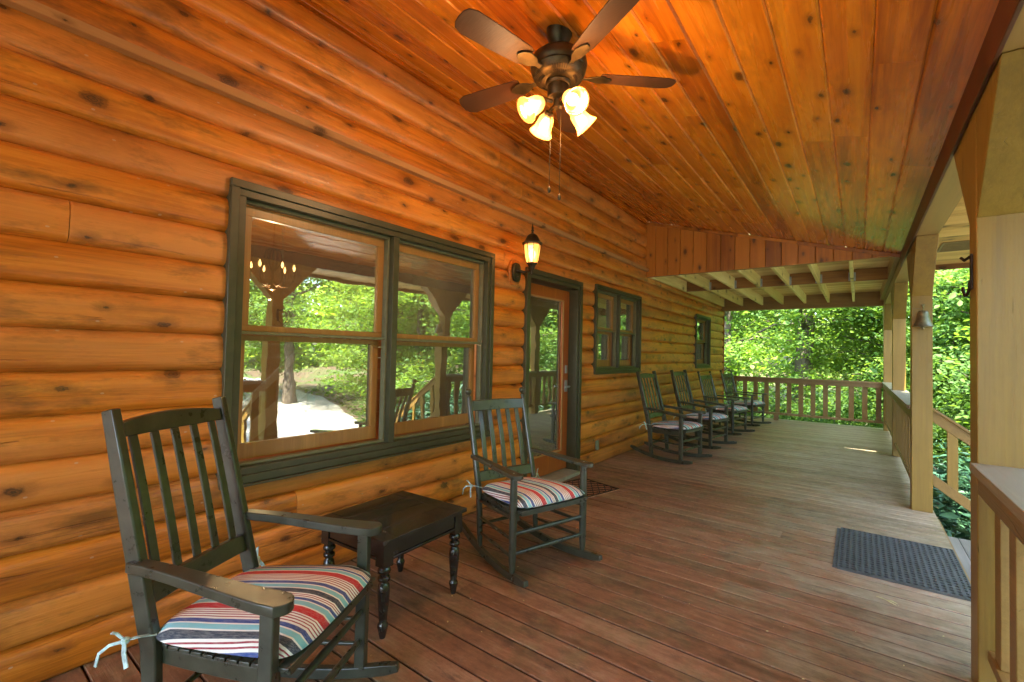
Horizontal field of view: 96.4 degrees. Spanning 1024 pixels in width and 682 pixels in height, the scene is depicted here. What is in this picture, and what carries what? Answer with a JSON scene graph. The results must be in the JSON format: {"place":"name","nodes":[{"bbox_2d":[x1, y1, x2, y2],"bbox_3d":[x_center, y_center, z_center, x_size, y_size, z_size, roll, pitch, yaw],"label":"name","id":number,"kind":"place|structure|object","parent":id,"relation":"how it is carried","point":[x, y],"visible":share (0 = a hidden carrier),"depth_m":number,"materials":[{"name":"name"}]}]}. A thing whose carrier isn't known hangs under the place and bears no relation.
{"place":"outdoors","nodes":[
{"label":"outdoors","id":0,"kind":"place"},
{"bbox_2d":[0,0,724,681],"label":"log cabin","id":1,"kind":"object","parent":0,"point":[166,166],"visible":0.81,"depth_m":2.55,"materials":[{"name":"brown wood"}]},
{"bbox_2d":[250,223,314,290],"bbox_3d":[-1.921,-0.814,3.865,0.498,0.808,0.309,2,-2,-28],"label":"chandelier","id":2,"kind":"object","parent":1,"relation":"hanging from","point":[272,284],"visible":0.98,"depth_m":3.81,"materials":[{"name":"metal"}]},
{"bbox_2d":[215,177,494,490],"bbox_3d":[-0.856,-0.007,3.187,0.183,1.584,2.115,0,-2,37],"label":"window","id":3,"kind":"structure","parent":1,"relation":"in","point":[394,292],"depth_m":3.14,"materials":[{"name":"brown wood"}]},
{"bbox_2d":[507,224,542,285],"bbox_3d":[0.133,-0.792,4.181,0.310,0.553,0.187,0,-2,37],"label":"wall lantern","id":4,"kind":"object","parent":1,"relation":"attached to","point":[532,243],"depth_m":4.12,"materials":[{"name":"black metal"}]},
{"bbox_2d":[517,267,582,481],"bbox_3d":[0.396,0.394,4.870,0.278,2.180,1.115,0,-2,37],"label":"door","id":5,"kind":"structure","parent":1,"relation":"in","point":[552,346],"depth_m":5.03,"materials":[{"name":"brown wood"}]},
{"bbox_2d":[595,440,598,449],"bbox_3d":[1.045,1.278,5.605,0.024,0.116,0.072,0,-2,37],"label":"outlet cover","id":6,"kind":"object","parent":1,"relation":"attached to","point":[597,445],"visible":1,"depth_m":5.58,"materials":[{"name":"grey plastic"}]},
{"bbox_2d":[591,284,641,374],"bbox_3d":[1.403,-0.121,6.169,0.183,1.104,1.455,0,-2,37],"label":"window","id":7,"kind":"structure","parent":1,"relation":"in","point":[616,311],"depth_m":6.15,"materials":[{"name":"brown wood"}]},
{"bbox_2d":[295,0,1023,277],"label":"porch roof","id":8,"kind":"structure","parent":1,"relation":"attached to","point":[758,134],"depth_m":2.81,"materials":[{"name":"brown wood"}]},
{"bbox_2d":[455,0,675,199],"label":"ceiling fan","id":9,"kind":"object","parent":8,"relation":"hanging from","point":[557,63],"visible":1,"depth_m":2.27,"materials":[{"name":"brown wood"}]},
{"bbox_2d":[693,314,710,367],"bbox_3d":[3.896,0.017,9.462,0.183,1.077,1.080,0,-2,37],"label":"window","id":10,"kind":"structure","parent":1,"relation":"in","point":[702,326],"depth_m":9.73,"materials":[{"name":"green wood"}]},
{"bbox_2d":[651,257,908,311],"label":"porch roof","id":11,"kind":"structure","parent":1,"relation":"attached to","point":[863,283],"depth_m":7.99,"materials":[{"name":"wood"}]},
{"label":"deck frame","id":12,"kind":"structure","parent":1,"relation":"attached to","visible":0},
{"bbox_2d":[41,415,972,681],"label":"deck","id":13,"kind":"structure","parent":12,"relation":"on","point":[796,494],"depth_m":2.62,"materials":[{"name":"brown wood"}]},
{"bbox_2d":[101,396,399,681],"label":"rocking chair","id":14,"kind":"object","parent":13,"relation":"on","point":[152,580],"visible":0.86,"depth_m":1.54,"materials":[{"name":"grey paint"}]},
{"bbox_2d":[93,546,370,668],"bbox_3d":[-0.898,0.935,1.634,0.636,0.128,0.622,1,-1,9],"label":"seat cushion","id":15,"kind":"object","parent":14,"relation":"on","point":[325,596],"visible":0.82,"depth_m":1.48,"materials":[{"name":"multicoloured fabric"}]},
{"bbox_2d":[321,491,466,638],"bbox_3d":[-0.641,1.165,2.479,0.522,0.470,0.592,0,-2,34],"label":"side table","id":16,"kind":"object","parent":13,"relation":"on","point":[409,521],"visible":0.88,"depth_m":2.38,"materials":[{"name":"black paint"}]},
{"bbox_2d":[462,387,602,587],"bbox_3d":[0.065,0.882,3.100,0.650,1.083,0.917,2,-2,-36],"label":"rocking chair","id":17,"kind":"object","parent":13,"relation":"on","point":[512,512],"visible":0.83,"depth_m":3.06,"materials":[{"name":"grey paint"}]},
{"bbox_2d":[462,469,584,507],"bbox_3d":[0.095,0.993,3.053,0.622,0.128,0.636,2,-2,-36],"label":"seat cushion","id":18,"kind":"object","parent":17,"relation":"on","point":[536,491],"visible":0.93,"depth_m":2.89,"materials":[{"name":"multicoloured fabric"}]},
{"bbox_2d":[562,478,618,497],"bbox_3d":[0.674,1.475,4.573,0.640,0.014,0.480,2,-2,-39],"label":"door mat","id":19,"kind":"object","parent":13,"relation":"on","point":[594,488],"depth_m":4.61,"materials":[{"name":"fabric"}]},
{"bbox_2d":[630,371,712,463],"bbox_3d":[2.093,0.980,6.104,0.661,1.131,0.918,3,-2,-45],"label":"rocking chair","id":20,"kind":"object","parent":13,"relation":"on","point":[662,412],"visible":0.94,"depth_m":6.07,"materials":[{"name":"grey paint"}]},
{"bbox_2d":[639,421,702,429],"bbox_3d":[2.128,1.115,6.062,0.622,0.128,0.636,3,-2,-45],"label":"seat cushion","id":21,"kind":"object","parent":20,"relation":"on","point":[688,425],"visible":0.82,"depth_m":5.89,"materials":[{"name":"multicoloured fabric"}]},
{"bbox_2d":[668,369,736,448],"bbox_3d":[2.888,1.022,7.071,0.661,1.131,0.918,3,-2,-44],"label":"rocking chair","id":22,"kind":"object","parent":13,"relation":"on","point":[691,404],"visible":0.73,"depth_m":7.04,"materials":[{"name":"grey paint"}]},
{"bbox_2d":[673,413,727,419],"bbox_3d":[2.922,1.158,7.028,0.622,0.128,0.636,3,-2,-44],"label":"seat cushion","id":23,"kind":"object","parent":22,"relation":"on","point":[717,416],"visible":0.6,"depth_m":6.84,"materials":[{"name":"multicoloured fabric"}]},
{"bbox_2d":[697,371,754,435],"bbox_3d":[3.793,1.097,8.266,0.650,1.083,0.917,3,-2,-43],"label":"rocking chair","id":24,"kind":"object","parent":13,"relation":"on","point":[716,398],"visible":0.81,"depth_m":8.22,"materials":[{"name":"grey paint"}]},
{"bbox_2d":[700,405,747,410],"bbox_3d":[3.827,1.208,8.223,0.622,0.128,0.636,3,-2,-43],"label":"seat cushion","id":25,"kind":"object","parent":24,"relation":"on","point":[736,408],"visible":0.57,"depth_m":8.03,"materials":[{"name":"multicoloured fabric"}]},
{"bbox_2d":[720,370,771,425],"bbox_3d":[4.694,1.145,9.340,0.650,1.083,0.917,3,-2,-42],"label":"rocking chair","id":26,"kind":"object","parent":13,"relation":"on","point":[730,393],"visible":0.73,"depth_m":9.32,"materials":[{"name":"grey paint"}]},
{"bbox_2d":[724,400,763,404],"bbox_3d":[4.728,1.256,9.296,0.622,0.128,0.636,3,-2,-42],"label":"seat cushion","id":27,"kind":"object","parent":26,"relation":"on","point":[755,402],"visible":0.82,"depth_m":9.11,"materials":[{"name":"multicoloured fabric"}]},
{"bbox_2d":[720,376,882,423],"bbox_3d":[6.103,1.274,9.889,2.975,0.929,0.130,0,-2,37],"label":"porch railing","id":28,"kind":"object","parent":13,"relation":"on","point":[851,385],"visible":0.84,"depth_m":9.66,"materials":[{"name":"brown wood"}]},
{"bbox_2d":[883,304,891,430],"bbox_3d":[7.316,0.531,8.899,0.145,2.418,0.983,0,-2,37],"label":"porch post","id":29,"kind":"object","parent":13,"relation":"on","point":[887,343],"visible":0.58,"depth_m":8.85,"materials":[{"name":"beige wood"}]},
{"bbox_2d":[891,282,907,456],"bbox_3d":[5.536,0.432,6.549,0.145,2.418,0.983,0,-2,37],"label":"porch post","id":30,"kind":"object","parent":13,"relation":"on","point":[899,292],"visible":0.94,"depth_m":6.49,"materials":[{"name":"beige wood"}]},
{"bbox_2d":[882,382,891,436],"bbox_3d":[6.407,1.140,7.710,0.180,0.780,2.801,0,-2,37],"label":"porch railing","id":31,"kind":"object","parent":30,"relation":"attached to","point":[888,389],"visible":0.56,"depth_m":7.88,"materials":[{"name":"brown wood"}]},
{"bbox_2d":[832,527,970,601],"bbox_3d":[2.616,1.481,3.121,0.675,0.014,0.878,0,-2,37],"label":"rubber mat","id":32,"kind":"object","parent":13,"relation":"on","point":[932,568],"visible":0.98,"depth_m":3.04,"materials":[{"name":"grey rubber"}]},
{"bbox_2d":[907,234,938,512],"bbox_3d":[3.768,0.333,4.214,0.145,2.418,0.983,0,-2,37],"label":"porch post","id":33,"kind":"object","parent":13,"relation":"on","point":[921,259],"visible":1,"depth_m":4.14,"materials":[{"name":"beige wood"}]},
{"bbox_2d":[891,390,909,477],"bbox_3d":[4.634,1.041,5.367,0.180,0.780,2.781,0,-2,37],"label":"porch railing","id":34,"kind":"object","parent":33,"relation":"attached to","point":[901,398],"visible":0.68,"depth_m":5.39,"materials":[{"name":"brown wood"}]},
{"bbox_2d":[912,304,933,328],"bbox_3d":[3.697,-0.222,4.116,0.148,0.234,0.152,0,-2,37],"label":"porch bell","id":35,"kind":"object","parent":33,"relation":"hanging from","point":[923,320],"visible":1,"depth_m":4.08,"materials":[{"name":"silver metal"}]},
{"bbox_2d":[933,408,970,511],"bbox_3d":[4.339,1.548,3.740,1.340,1.891,0.090,0,-2,37],"label":"stair rail","id":36,"kind":"object","parent":33,"relation":"attached to","point":[955,433],"visible":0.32,"depth_m":4.06,"materials":[{"name":"beige wood"}]},
{"bbox_2d":[954,48,1023,681],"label":"porch post","id":37,"kind":"object","parent":13,"relation":"on","point":[989,157],"visible":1,"depth_m":1.84,"materials":[{"name":"beige wood"}]},
{"bbox_2d":[959,254,972,296],"bbox_3d":[1.977,-0.281,1.999,0.029,0.178,0.118,0,-2,30],"label":"coat hook","id":38,"kind":"object","parent":37,"relation":"attached to","point":[970,281],"visible":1,"depth_m":1.96,"materials":[{"name":"metal"}]},
{"bbox_2d":[970,463,1023,681],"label":"porch railing","id":39,"kind":"object","parent":37,"relation":"attached to","point":[1001,491],"visible":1,"depth_m":1.62,"materials":[{"name":"brown wood"}]},
{"bbox_2d":[245,321,969,534],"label":"ground","id":40,"kind":"structure","parent":0,"point":[774,364],"depth_m":31.33,"materials":[{"name":"green plant"}]},
{"bbox_2d":[724,372,806,417],"bbox_3d":[6.258,1.869,12.585,3.183,2.058,3.848,0,-2,37],"label":"shrub","id":41,"kind":"object","parent":40,"relation":"on","point":[770,402],"visible":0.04,"depth_m":11.72,"materials":[{"name":"green plant"}]},
{"bbox_2d":[727,365,875,427],"bbox_3d":[7.949,1.773,13.021,3.501,2.264,4.233,1,-1,-6],"label":"shrub","id":42,"kind":"object","parent":40,"relation":"on","point":[807,406],"visible":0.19,"depth_m":12.83,"materials":[{"name":"green plant"}]},
{"bbox_2d":[724,307,882,401],"bbox_3d":[6.932,-1.944,15.559,7.928,10.193,7.489,1,-1,7],"label":"tree","id":43,"kind":"object","parent":40,"relation":"on","point":[730,361],"visible":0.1,"depth_m":14.33,"materials":[{"name":"green plant"}]},
{"bbox_2d":[731,310,880,389],"bbox_3d":[10.310,-3.270,20.393,9.097,13.156,8.665,2,-2,-24],"label":"tree","id":44,"kind":"object","parent":40,"relation":"on","point":[738,313],"visible":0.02,"depth_m":18.70,"materials":[{"name":"green plant"}]},
{"bbox_2d":[752,310,882,389],"bbox_3d":[12.402,-1.851,21.222,8.969,10.477,8.083,1,-2,22],"label":"tree","id":45,"kind":"object","parent":40,"relation":"on","point":[814,354],"visible":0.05,"depth_m":19.98,"materials":[{"name":"green plant"}]},
{"bbox_2d":[770,391,882,427],"bbox_3d":[7.806,1.988,10.933,2.706,1.750,3.271,2,-2,-37],"label":"shrub","id":46,"kind":"object","parent":40,"relation":"on","point":[852,423],"visible":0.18,"depth_m":10.78,"materials":[{"name":"green plant"}]},
{"bbox_2d":[731,310,954,377],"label":"woodland","id":47,"kind":"object","parent":40,"relation":"on","point":[778,357],"depth_m":33.57,"materials":[{"name":"green plant"}]},
{"bbox_2d":[731,283,969,411],"bbox_3d":[10.080,-3.757,14.468,9.232,14.017,9.693,1,-1,1],"label":"tree","id":48,"kind":"object","parent":40,"relation":"on","point":[803,360],"visible":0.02,"depth_m":14.42,"materials":[{"name":"green plant"}]},
{"bbox_2d":[739,282,969,418],"bbox_3d":[11.398,-1.020,14.049,7.665,8.360,6.945,1,-1,-2],"label":"tree","id":49,"kind":"object","parent":40,"relation":"on","point":[832,357],"visible":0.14,"depth_m":14.57,"materials":[{"name":"green plant"}]},
{"bbox_2d":[748,307,969,392],"bbox_3d":[15.014,-2.413,18.975,8.965,11.526,8.469,1,-1,-3],"label":"tree","id":50,"kind":"object","parent":40,"relation":"on","point":[848,339],"visible":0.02,"depth_m":18.93,"materials":[{"name":"green plant"}]},
{"bbox_2d":[771,410,970,536],"bbox_3d":[9.849,2.261,0.590,29.140,0.862,31.219,0,-2,37],"label":"ground cover","id":51,"kind":"object","parent":40,"relation":"on","point":[934,466],"depth_m":12.06,"materials":[{"name":"green plant"}]},
{"bbox_2d":[773,270,969,419],"bbox_3d":[11.099,-0.801,13.230,6.560,7.896,7.240,1,-2,13],"label":"tree","id":52,"kind":"object","parent":40,"relation":"on","point":[826,373],"visible":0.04,"depth_m":12.37,"materials":[{"name":"green plant"}]},
{"bbox_2d":[815,358,969,442],"bbox_3d":[9.722,1.655,11.845,3.819,2.470,4.618,1,-2,25],"label":"shrub","id":53,"kind":"object","parent":40,"relation":"on","point":[844,391],"visible":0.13,"depth_m":11.57,"materials":[{"name":"green plant"}]},
{"bbox_2d":[837,268,969,423],"bbox_3d":[11.044,-1.423,10.583,7.041,9.126,7.812,1,-2,17],"label":"tree","id":54,"kind":"object","parent":40,"relation":"on","point":[951,358],"visible":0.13,"depth_m":10.10,"materials":[{"name":"green plant"}]},
{"bbox_2d":[859,383,969,467],"bbox_3d":[8.981,1.879,9.843,3.656,1.955,3.024,2,-2,-22],"label":"shrub","id":55,"kind":"object","parent":40,"relation":"on","point":[939,433],"visible":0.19,"depth_m":9.25,"materials":[{"name":"green plant"}]},
{"bbox_2d":[906,296,969,398],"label":"tree","id":56,"kind":"object","parent":40,"relation":"on","point":[953,348],"depth_m":12.87,"materials":[{"name":"green plant"}]},
{"bbox_2d":[933,268,969,422],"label":"tree","id":57,"kind":"object","parent":40,"relation":"on","point":[958,328],"visible":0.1,"depth_m":8.30,"materials":[{"name":"green plant"}]},
{"bbox_2d":[933,438,969,496],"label":"rhododendron bush","id":58,"kind":"object","parent":40,"relation":"on","point":[965,460],"visible":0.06,"depth_m":7.41,"materials":[{"name":"green plant"}]},
{"bbox_2d":[933,457,970,539],"bbox_3d":[6.274,2.079,5.627,2.366,1.236,2.134,1,-1,-1],"label":"rhododendron bush","id":59,"kind":"object","parent":40,"relation":"on","point":[949,522],"visible":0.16,"depth_m":5.88,"materials":[{"name":"green plant"}]},
{"bbox_2d":[933,472,970,539],"bbox_3d":[5.361,1.907,4.205,2.784,1.454,2.510,0,-2,37],"label":"rhododendron bush","id":60,"kind":"object","parent":40,"relation":"on","point":[961,533],"visible":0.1,"depth_m":5.05,"materials":[{"name":"green plant"}]},
{"bbox_2d":[938,519,970,583],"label":"porch steps","id":61,"kind":"structure","parent":40,"relation":"on","point":[961,548],"depth_m":3.67,"materials":[{"name":"grey wood"}]}
]}

